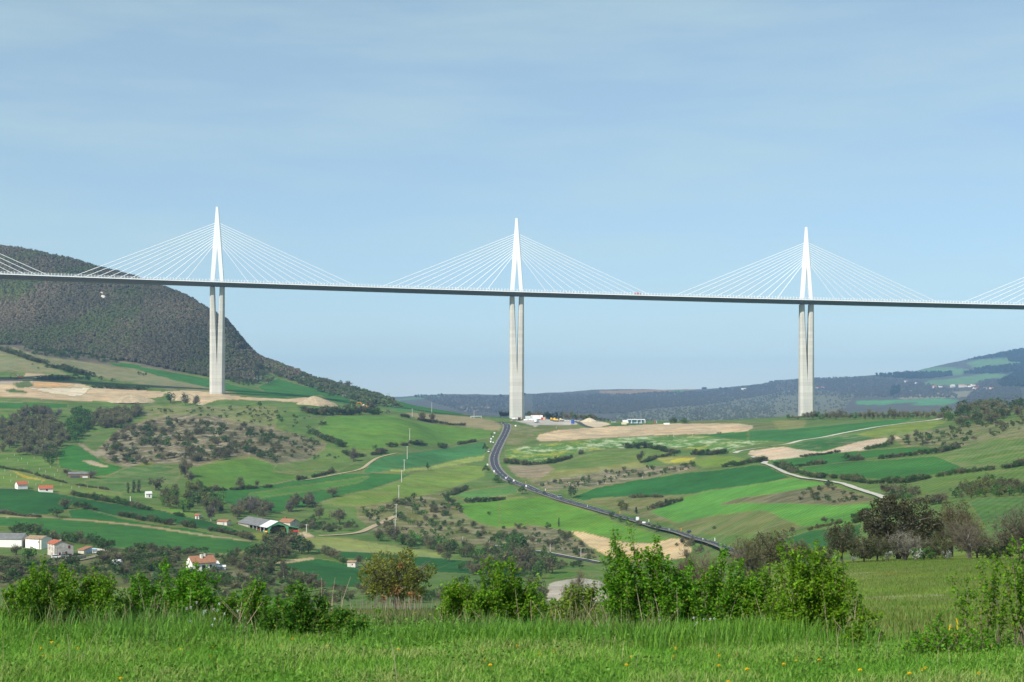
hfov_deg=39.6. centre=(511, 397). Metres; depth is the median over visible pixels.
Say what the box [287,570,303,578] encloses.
bush
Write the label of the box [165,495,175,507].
tree
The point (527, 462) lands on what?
hedge
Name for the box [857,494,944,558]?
tree
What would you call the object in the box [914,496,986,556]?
tree
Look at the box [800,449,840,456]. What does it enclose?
hedge
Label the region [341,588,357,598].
bush
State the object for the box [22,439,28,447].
tree
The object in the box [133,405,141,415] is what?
tree
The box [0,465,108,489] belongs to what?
hedge
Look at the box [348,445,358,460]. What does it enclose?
tree
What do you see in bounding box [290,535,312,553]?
tree
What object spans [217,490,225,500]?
tree
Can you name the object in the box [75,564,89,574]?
bush
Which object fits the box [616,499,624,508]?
tree
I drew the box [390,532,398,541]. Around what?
tree
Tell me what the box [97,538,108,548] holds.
tree
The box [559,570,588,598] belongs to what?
bush
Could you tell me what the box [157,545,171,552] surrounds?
bush
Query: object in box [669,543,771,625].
shrub
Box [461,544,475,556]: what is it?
tree
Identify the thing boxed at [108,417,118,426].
tree
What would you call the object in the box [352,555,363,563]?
tree
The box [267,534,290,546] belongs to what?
tree
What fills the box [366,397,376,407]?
tree
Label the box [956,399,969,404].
tree
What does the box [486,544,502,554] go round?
tree
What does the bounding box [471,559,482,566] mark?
bush
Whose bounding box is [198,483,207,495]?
tree
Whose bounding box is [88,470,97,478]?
tree
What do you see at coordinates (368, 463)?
footpath
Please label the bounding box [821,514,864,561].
tree
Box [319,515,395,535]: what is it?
farm lane
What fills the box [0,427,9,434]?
tree
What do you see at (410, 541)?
tree
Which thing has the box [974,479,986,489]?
tree
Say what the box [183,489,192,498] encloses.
tree
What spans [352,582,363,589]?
bush
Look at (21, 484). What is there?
cottage
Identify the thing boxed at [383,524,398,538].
tree
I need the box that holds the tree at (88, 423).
[80,419,93,430]
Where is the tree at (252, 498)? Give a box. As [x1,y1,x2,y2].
[249,494,260,502]
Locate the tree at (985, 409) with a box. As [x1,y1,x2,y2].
[979,404,990,415]
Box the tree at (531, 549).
[523,543,535,551]
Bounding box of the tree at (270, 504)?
[265,500,274,512]
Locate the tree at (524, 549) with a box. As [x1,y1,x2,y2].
[517,546,530,561]
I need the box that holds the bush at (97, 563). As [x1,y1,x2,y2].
[90,559,104,566]
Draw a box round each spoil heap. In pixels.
[107,394,155,402]
[171,393,199,400]
[297,396,337,406]
[298,533,314,537]
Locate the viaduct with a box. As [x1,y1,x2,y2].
[0,207,1023,418]
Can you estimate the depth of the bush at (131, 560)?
616.05 m
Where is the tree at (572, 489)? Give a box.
[566,482,578,497]
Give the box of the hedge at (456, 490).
[449,484,468,494]
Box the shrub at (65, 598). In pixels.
[0,554,129,632]
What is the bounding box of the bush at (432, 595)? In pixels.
[425,592,436,599]
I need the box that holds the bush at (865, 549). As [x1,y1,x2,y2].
[846,536,883,561]
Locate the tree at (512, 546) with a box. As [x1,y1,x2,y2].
[505,540,521,553]
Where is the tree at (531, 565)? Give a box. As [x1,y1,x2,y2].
[526,561,536,572]
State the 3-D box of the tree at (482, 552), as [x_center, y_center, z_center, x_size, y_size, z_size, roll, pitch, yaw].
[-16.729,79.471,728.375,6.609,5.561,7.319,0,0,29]
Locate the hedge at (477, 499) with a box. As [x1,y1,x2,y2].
[463,496,505,501]
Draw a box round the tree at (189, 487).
[185,479,193,490]
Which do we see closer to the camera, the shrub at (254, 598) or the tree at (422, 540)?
the shrub at (254, 598)
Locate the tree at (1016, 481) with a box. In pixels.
[1014,476,1020,491]
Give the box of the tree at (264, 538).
[260,534,268,542]
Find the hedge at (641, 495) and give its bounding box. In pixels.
[628,493,663,497]
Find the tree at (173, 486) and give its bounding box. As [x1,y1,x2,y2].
[170,482,178,491]
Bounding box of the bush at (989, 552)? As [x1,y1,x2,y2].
[979,545,1012,558]
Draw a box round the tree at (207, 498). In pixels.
[201,495,211,508]
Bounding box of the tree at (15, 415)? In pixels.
[8,412,18,419]
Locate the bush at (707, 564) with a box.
[693,544,742,600]
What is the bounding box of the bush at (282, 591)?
[278,585,287,593]
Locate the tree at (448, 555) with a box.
[441,552,450,560]
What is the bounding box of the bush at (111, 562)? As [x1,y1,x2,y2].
[106,558,121,568]
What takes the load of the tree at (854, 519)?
on the valley ground at (738, 502)
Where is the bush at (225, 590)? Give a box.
[217,587,236,596]
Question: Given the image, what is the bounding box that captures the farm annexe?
[24,535,51,548]
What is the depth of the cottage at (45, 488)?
909.18 m
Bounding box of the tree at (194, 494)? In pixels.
[188,489,202,503]
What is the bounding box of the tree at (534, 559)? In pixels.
[529,554,542,564]
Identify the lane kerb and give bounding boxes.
[495,545,599,561]
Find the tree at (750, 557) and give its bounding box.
[725,531,770,578]
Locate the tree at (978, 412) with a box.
[967,409,980,417]
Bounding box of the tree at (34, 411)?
[29,404,37,413]
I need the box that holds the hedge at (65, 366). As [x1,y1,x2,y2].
[45,363,96,376]
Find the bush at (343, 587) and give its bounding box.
[336,584,348,592]
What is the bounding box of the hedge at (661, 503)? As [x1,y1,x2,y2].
[646,497,682,508]
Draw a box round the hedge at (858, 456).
[837,442,963,460]
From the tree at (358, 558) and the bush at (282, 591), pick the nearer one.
the bush at (282, 591)
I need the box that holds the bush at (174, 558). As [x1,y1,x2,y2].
[164,554,177,562]
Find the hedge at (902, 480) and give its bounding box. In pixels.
[827,458,1023,483]
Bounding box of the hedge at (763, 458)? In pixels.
[721,455,767,466]
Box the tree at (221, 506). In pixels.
[218,502,225,512]
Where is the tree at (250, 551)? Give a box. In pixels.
[243,543,261,556]
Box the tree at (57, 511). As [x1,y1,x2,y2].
[48,507,63,516]
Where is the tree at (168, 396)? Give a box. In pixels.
[164,392,175,402]
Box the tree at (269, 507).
[265,503,272,512]
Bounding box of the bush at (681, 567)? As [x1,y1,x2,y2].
[666,534,707,584]
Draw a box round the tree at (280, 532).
[277,528,292,537]
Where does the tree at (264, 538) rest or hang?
on the valley ground at (738, 502)
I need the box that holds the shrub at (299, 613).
[256,579,370,637]
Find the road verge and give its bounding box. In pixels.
[488,423,737,556]
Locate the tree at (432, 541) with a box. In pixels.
[424,536,434,548]
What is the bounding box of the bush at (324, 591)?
[312,588,328,599]
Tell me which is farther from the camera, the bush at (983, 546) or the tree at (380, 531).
the tree at (380, 531)
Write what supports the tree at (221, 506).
on the valley ground at (738, 502)
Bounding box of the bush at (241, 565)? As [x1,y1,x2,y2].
[234,561,246,570]
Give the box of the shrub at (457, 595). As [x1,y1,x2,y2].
[427,576,485,625]
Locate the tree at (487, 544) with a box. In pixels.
[482,541,490,549]
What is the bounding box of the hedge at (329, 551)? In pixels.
[320,543,348,562]
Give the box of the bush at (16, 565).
[11,561,20,570]
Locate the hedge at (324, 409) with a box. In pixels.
[298,404,382,414]
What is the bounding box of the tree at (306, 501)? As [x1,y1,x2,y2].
[302,496,311,507]
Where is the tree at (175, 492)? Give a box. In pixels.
[170,488,179,503]
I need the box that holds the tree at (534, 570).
[529,565,543,578]
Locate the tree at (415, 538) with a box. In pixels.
[408,532,418,545]
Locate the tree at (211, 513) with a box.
[204,507,215,520]
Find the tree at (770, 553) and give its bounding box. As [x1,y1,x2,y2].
[737,516,799,572]
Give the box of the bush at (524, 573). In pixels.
[519,569,527,576]
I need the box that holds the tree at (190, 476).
[187,471,195,481]
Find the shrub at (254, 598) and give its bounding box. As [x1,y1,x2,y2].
[201,574,272,634]
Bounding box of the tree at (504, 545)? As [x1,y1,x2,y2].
[498,543,511,549]
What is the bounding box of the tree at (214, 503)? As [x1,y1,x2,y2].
[208,497,218,510]
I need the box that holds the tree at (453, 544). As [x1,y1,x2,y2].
[444,539,458,553]
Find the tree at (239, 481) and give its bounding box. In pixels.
[235,477,244,487]
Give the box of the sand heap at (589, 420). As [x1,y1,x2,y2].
[581,418,597,421]
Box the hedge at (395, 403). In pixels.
[390,400,402,406]
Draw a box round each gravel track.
[733,418,941,452]
[761,461,884,497]
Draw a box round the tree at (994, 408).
[990,406,1005,418]
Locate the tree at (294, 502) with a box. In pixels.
[287,496,297,509]
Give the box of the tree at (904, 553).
[879,525,929,559]
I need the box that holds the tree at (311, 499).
[307,493,316,506]
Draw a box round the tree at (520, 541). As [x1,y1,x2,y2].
[509,536,526,550]
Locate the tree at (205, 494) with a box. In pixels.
[201,491,210,498]
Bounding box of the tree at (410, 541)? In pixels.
[404,538,415,548]
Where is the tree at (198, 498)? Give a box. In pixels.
[191,491,201,504]
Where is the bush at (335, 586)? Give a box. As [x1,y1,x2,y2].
[329,583,341,590]
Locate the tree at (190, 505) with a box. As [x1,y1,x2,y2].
[186,498,193,511]
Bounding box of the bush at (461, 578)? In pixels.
[457,574,469,582]
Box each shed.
[68,472,91,477]
[77,546,92,553]
[217,519,230,525]
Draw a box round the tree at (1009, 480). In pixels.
[1003,477,1013,484]
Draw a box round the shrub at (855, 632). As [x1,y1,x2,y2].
[840,620,870,646]
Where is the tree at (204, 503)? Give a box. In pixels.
[202,499,208,508]
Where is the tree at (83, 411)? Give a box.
[76,408,89,416]
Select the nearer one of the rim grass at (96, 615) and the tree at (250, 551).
the rim grass at (96, 615)
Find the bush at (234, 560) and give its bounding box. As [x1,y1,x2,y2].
[228,557,238,565]
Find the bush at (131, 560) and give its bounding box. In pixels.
[124,553,139,563]
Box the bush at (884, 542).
[860,534,896,560]
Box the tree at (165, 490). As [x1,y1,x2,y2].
[157,485,169,499]
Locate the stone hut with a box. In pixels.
[347,560,358,566]
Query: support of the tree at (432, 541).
on the valley ground at (738, 502)
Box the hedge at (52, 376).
[36,374,91,379]
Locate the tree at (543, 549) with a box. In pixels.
[540,545,552,558]
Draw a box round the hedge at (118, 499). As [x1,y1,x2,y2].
[69,490,184,516]
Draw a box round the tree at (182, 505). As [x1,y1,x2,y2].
[177,497,188,511]
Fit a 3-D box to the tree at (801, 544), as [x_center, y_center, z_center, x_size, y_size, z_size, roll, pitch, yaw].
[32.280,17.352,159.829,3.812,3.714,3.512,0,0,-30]
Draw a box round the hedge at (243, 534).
[181,519,255,539]
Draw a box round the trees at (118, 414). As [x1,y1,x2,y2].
[0,399,1023,556]
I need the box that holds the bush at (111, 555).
[108,552,118,559]
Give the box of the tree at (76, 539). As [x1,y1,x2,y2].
[72,535,79,543]
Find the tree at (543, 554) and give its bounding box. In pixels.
[538,551,550,559]
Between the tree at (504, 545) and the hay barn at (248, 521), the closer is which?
the tree at (504, 545)
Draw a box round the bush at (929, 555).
[910,546,935,559]
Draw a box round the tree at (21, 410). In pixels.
[17,406,28,415]
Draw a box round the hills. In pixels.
[394,354,1023,420]
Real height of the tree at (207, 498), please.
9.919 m
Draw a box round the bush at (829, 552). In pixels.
[807,545,834,563]
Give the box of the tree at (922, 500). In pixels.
[919,494,927,503]
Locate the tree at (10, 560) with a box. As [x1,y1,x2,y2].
[2,556,18,566]
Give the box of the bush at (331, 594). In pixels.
[327,592,337,600]
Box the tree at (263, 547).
[256,543,270,551]
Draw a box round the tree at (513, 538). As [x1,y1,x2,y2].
[506,534,518,545]
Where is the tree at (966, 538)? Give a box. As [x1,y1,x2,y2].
[939,518,990,558]
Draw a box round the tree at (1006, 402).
[1001,398,1012,408]
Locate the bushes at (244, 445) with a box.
[0,345,1023,602]
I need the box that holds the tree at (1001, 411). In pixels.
[998,409,1010,418]
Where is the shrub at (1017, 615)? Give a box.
[943,535,1023,651]
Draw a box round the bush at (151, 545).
[146,542,157,550]
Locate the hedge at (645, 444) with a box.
[622,440,728,454]
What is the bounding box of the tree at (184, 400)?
[179,391,189,405]
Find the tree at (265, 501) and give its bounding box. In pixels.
[257,498,268,504]
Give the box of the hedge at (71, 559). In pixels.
[53,552,82,565]
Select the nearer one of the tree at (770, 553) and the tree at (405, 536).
the tree at (770, 553)
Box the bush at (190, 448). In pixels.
[183,443,199,454]
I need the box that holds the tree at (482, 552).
[473,548,485,553]
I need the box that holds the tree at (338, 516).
[328,508,346,523]
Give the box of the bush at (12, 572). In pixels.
[3,567,23,576]
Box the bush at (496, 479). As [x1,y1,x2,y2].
[492,475,502,481]
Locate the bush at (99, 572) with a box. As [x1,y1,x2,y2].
[94,570,107,576]
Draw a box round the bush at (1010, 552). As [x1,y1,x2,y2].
[993,542,1018,558]
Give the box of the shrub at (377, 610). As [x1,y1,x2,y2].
[368,604,390,615]
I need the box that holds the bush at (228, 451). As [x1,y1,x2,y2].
[226,448,232,455]
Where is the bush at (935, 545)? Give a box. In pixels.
[919,536,953,558]
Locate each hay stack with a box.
[270,525,284,531]
[285,527,295,532]
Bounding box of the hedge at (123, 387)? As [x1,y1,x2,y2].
[91,384,149,389]
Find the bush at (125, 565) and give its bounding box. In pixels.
[119,562,127,574]
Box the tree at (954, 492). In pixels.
[949,487,962,497]
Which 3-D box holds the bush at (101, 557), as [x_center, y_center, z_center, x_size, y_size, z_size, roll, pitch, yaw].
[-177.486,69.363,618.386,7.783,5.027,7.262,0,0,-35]
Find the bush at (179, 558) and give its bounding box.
[169,553,181,560]
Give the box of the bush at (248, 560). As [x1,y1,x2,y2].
[238,559,251,564]
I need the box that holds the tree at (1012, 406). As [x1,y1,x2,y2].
[1003,404,1017,415]
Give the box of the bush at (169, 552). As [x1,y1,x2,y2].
[163,548,179,556]
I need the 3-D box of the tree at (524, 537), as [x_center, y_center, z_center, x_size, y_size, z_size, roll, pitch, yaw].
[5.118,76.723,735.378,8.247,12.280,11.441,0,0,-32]
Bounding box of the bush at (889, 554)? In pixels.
[885,551,892,560]
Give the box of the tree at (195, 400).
[192,394,199,405]
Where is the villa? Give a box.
[186,554,216,570]
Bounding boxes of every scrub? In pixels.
[260,363,394,404]
[614,390,850,420]
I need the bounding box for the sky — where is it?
[0,0,1023,396]
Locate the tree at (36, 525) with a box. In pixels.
[31,523,43,531]
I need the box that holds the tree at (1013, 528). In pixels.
[986,497,1023,559]
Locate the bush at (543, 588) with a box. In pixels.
[538,585,548,592]
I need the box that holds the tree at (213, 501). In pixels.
[208,496,221,506]
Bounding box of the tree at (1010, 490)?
[1004,486,1013,495]
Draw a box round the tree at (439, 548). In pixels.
[434,543,444,554]
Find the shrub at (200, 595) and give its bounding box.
[115,555,226,625]
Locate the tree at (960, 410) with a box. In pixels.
[953,408,968,417]
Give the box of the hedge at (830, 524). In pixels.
[807,518,843,530]
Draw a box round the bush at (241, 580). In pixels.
[229,577,243,582]
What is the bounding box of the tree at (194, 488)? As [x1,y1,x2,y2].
[191,478,200,490]
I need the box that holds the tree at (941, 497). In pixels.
[932,491,950,502]
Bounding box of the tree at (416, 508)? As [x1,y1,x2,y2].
[412,499,420,513]
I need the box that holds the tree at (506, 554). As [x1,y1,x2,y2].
[499,548,517,561]
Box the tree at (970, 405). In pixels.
[962,403,973,411]
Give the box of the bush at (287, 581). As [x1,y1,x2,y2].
[278,578,291,584]
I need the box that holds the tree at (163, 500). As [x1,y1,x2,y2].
[160,496,165,506]
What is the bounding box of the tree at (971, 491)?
[965,486,974,498]
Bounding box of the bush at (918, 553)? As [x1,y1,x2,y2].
[909,548,921,560]
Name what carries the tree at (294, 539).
on the valley ground at (738, 502)
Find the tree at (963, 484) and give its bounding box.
[961,479,971,487]
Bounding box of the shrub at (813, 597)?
[761,535,885,641]
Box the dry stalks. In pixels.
[328,595,437,610]
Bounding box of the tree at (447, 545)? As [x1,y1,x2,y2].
[444,541,453,550]
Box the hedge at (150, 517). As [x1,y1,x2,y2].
[71,501,176,524]
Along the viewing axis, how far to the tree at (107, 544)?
665.39 m
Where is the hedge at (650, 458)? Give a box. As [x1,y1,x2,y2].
[640,451,674,462]
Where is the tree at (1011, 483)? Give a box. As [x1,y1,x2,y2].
[1006,481,1016,487]
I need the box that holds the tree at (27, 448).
[16,443,34,454]
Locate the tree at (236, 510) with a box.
[230,505,244,518]
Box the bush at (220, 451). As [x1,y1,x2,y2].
[216,448,227,455]
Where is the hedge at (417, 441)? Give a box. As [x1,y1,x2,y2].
[407,439,427,444]
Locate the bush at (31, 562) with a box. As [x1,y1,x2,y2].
[24,560,39,566]
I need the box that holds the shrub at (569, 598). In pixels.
[533,577,604,627]
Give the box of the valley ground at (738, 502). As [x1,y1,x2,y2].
[0,268,1023,609]
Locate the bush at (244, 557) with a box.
[241,553,248,561]
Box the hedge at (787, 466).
[773,460,828,477]
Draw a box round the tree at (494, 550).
[487,546,499,555]
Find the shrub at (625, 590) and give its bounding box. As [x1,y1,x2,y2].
[582,521,692,629]
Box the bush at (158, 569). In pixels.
[153,568,163,575]
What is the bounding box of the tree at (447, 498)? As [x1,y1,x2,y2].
[444,492,453,503]
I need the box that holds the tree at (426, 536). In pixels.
[422,534,429,545]
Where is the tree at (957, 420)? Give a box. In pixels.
[953,415,969,426]
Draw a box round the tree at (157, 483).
[147,477,165,490]
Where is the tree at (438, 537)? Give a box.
[432,532,446,541]
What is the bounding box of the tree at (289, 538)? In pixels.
[285,535,299,544]
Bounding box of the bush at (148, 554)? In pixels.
[140,551,154,559]
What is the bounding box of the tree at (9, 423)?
[3,418,15,426]
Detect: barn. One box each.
[0,533,28,546]
[236,516,298,533]
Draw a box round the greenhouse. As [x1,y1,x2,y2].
[217,565,225,569]
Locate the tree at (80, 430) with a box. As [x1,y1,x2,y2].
[75,425,85,436]
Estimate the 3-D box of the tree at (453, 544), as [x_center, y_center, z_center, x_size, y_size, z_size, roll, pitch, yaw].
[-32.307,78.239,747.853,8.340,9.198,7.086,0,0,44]
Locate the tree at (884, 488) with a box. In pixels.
[879,481,890,493]
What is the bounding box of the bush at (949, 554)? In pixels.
[941,550,951,558]
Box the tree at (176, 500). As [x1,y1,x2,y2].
[173,495,179,505]
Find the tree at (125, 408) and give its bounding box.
[120,405,128,412]
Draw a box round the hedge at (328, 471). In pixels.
[296,466,335,479]
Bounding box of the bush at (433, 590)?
[426,588,437,597]
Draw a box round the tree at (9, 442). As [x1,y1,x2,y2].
[3,437,17,447]
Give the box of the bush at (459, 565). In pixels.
[457,562,464,569]
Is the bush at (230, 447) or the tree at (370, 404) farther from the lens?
the tree at (370, 404)
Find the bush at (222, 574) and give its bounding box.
[214,572,226,579]
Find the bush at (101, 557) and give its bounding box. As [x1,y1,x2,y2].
[95,553,108,560]
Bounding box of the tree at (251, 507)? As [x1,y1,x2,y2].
[246,499,257,513]
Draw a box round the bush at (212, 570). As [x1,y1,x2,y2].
[205,568,217,576]
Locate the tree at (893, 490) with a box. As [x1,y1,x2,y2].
[889,488,902,498]
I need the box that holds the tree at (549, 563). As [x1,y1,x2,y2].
[541,552,561,573]
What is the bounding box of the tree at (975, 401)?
[972,399,986,404]
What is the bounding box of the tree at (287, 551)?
[281,547,293,556]
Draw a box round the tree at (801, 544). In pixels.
[787,536,813,561]
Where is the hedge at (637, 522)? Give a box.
[634,520,654,526]
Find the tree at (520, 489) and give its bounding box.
[518,486,527,492]
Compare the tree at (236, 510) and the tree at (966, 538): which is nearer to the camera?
the tree at (966, 538)
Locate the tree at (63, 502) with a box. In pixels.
[58,498,72,508]
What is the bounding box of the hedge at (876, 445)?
[862,442,889,449]
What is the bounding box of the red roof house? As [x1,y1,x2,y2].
[279,517,299,526]
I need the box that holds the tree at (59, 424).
[54,420,66,430]
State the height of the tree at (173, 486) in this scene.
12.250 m
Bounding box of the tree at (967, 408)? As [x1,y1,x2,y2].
[957,405,970,413]
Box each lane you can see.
[26,554,97,568]
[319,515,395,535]
[496,546,601,562]
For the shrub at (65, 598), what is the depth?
10.78 m
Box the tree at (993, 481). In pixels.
[987,478,997,484]
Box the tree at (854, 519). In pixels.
[850,507,872,522]
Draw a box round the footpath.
[305,453,394,479]
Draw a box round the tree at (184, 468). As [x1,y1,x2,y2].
[179,456,192,476]
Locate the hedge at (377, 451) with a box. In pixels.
[341,447,387,455]
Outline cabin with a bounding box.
[144,491,151,497]
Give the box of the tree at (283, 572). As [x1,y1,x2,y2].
[279,557,288,578]
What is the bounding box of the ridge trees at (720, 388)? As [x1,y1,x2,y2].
[414,387,727,397]
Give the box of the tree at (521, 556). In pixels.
[511,548,529,563]
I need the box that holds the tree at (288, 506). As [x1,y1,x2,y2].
[283,500,293,511]
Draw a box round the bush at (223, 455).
[220,451,227,458]
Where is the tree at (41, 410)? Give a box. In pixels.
[37,405,44,413]
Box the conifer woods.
[875,348,1023,394]
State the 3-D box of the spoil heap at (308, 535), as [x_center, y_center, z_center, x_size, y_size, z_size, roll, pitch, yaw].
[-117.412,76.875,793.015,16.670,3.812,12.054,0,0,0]
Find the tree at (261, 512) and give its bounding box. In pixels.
[257,507,268,516]
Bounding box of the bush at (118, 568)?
[110,566,121,573]
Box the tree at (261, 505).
[254,502,267,516]
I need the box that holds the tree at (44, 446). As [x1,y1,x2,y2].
[40,441,47,450]
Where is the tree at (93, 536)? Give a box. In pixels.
[85,532,100,543]
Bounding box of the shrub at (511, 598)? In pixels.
[461,554,557,624]
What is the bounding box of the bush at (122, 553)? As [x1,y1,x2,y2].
[119,551,134,561]
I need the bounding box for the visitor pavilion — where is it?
[627,419,644,422]
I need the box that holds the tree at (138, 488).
[136,479,141,492]
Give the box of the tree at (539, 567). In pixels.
[533,560,547,576]
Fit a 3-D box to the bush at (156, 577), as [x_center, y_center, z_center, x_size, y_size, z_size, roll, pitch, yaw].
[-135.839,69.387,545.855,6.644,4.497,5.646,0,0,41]
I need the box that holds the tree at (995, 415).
[986,410,1000,422]
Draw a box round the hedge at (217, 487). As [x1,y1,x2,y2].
[203,484,272,490]
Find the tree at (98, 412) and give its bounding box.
[92,410,104,417]
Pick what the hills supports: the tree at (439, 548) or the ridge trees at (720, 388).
the ridge trees at (720, 388)
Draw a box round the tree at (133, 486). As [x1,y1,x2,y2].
[131,481,136,491]
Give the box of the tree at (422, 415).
[418,411,425,420]
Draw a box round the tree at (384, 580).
[353,542,450,608]
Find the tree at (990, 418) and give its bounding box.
[985,413,996,422]
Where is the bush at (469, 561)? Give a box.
[464,560,472,570]
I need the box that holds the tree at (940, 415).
[936,409,949,420]
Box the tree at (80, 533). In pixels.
[73,530,84,539]
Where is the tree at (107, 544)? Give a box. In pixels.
[102,540,115,548]
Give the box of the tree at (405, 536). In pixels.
[402,529,414,544]
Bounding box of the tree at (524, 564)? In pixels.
[518,560,529,572]
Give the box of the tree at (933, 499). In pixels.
[927,495,939,504]
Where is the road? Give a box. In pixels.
[490,423,742,556]
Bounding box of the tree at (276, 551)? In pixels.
[267,542,285,556]
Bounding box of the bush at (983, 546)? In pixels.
[955,529,998,556]
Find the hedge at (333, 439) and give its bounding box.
[306,427,347,446]
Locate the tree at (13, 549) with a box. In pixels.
[10,544,21,554]
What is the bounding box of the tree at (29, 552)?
[21,546,36,562]
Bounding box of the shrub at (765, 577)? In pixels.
[731,565,787,625]
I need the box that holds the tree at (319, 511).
[313,506,323,518]
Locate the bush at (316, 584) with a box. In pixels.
[308,578,326,588]
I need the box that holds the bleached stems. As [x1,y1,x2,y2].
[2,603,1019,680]
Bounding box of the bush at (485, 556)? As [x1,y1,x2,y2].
[482,554,496,560]
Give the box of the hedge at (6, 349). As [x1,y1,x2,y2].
[0,345,45,362]
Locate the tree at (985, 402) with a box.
[980,399,990,408]
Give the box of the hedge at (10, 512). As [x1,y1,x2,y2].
[0,509,41,516]
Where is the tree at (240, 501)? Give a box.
[230,498,243,506]
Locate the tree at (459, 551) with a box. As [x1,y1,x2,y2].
[457,547,464,555]
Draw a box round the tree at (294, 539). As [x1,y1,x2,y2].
[289,535,305,549]
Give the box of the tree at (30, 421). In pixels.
[26,417,37,428]
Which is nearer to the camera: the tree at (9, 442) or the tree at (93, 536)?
the tree at (93, 536)
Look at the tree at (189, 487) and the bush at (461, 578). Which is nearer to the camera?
the bush at (461, 578)
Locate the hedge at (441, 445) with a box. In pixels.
[437,438,476,447]
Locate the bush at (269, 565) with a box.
[263,562,273,570]
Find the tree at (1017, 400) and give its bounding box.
[1015,397,1022,407]
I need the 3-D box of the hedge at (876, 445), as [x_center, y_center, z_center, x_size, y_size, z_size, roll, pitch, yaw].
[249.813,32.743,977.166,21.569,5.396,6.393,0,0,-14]
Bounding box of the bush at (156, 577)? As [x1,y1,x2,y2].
[150,573,163,582]
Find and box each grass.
[0,590,1017,639]
[0,606,1021,652]
[313,604,720,631]
[806,557,1023,641]
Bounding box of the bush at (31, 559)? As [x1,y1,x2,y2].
[25,557,41,564]
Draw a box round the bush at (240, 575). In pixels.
[235,571,249,580]
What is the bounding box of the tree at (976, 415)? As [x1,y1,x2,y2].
[972,411,984,420]
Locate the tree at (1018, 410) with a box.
[1012,403,1023,414]
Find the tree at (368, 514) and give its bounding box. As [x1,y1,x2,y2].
[366,510,374,520]
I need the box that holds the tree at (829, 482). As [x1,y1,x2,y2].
[824,479,833,487]
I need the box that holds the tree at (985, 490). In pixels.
[978,485,990,496]
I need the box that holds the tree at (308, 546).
[300,541,315,552]
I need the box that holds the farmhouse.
[47,539,73,555]
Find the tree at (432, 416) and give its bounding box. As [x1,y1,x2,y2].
[429,412,435,419]
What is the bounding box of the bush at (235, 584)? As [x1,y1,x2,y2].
[228,579,246,589]
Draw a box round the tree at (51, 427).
[43,423,57,430]
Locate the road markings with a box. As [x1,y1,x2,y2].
[490,425,728,546]
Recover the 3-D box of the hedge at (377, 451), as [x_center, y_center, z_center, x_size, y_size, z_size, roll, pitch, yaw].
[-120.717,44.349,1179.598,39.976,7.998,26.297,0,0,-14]
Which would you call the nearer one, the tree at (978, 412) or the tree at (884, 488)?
the tree at (884, 488)
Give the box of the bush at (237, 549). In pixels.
[234,547,242,553]
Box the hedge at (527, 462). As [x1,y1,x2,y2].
[503,449,583,464]
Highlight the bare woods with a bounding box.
[417,376,1021,412]
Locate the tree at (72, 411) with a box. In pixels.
[70,407,79,414]
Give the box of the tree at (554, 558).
[546,554,561,572]
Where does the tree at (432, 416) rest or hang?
on the valley ground at (738, 502)
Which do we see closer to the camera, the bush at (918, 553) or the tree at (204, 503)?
the bush at (918, 553)
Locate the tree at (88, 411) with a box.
[86,409,91,417]
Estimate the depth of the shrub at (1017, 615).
8.92 m
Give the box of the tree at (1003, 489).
[998,483,1006,494]
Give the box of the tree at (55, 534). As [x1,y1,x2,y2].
[48,530,62,538]
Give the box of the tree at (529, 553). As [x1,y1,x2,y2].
[525,550,535,562]
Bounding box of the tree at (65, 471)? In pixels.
[63,468,72,475]
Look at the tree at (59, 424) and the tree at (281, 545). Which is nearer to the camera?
the tree at (281, 545)
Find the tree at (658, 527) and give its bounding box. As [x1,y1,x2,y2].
[650,522,660,531]
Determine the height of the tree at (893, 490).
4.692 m
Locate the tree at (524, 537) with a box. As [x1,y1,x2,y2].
[512,535,528,550]
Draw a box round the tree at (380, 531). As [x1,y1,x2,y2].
[372,527,384,540]
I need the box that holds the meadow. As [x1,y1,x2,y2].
[0,593,1023,681]
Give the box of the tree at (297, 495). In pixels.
[291,493,302,506]
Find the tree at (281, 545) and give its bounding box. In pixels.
[269,538,287,554]
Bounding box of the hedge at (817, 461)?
[795,459,826,465]
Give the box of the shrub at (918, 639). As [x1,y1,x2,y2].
[893,610,996,656]
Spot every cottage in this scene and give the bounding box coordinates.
[14,481,27,488]
[38,485,52,491]
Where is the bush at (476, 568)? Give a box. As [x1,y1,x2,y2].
[469,564,479,573]
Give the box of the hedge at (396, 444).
[385,442,407,446]
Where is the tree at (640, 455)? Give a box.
[636,450,645,460]
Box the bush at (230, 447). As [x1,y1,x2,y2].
[224,443,233,450]
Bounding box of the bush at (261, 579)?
[258,575,270,584]
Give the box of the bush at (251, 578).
[244,572,257,581]
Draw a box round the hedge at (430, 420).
[400,413,465,425]
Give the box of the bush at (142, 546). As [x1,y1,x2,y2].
[134,542,146,549]
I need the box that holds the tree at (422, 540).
[418,534,424,544]
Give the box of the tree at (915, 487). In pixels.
[907,484,919,492]
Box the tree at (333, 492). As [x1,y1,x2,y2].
[326,486,338,496]
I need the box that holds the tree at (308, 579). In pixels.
[299,572,319,586]
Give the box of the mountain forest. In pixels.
[0,244,302,381]
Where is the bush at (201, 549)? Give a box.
[195,547,209,552]
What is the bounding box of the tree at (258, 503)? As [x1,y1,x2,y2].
[255,500,263,512]
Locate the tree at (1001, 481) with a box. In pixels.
[995,478,1007,485]
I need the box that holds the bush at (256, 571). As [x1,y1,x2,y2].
[249,567,260,576]
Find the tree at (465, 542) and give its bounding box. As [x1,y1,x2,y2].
[460,538,470,546]

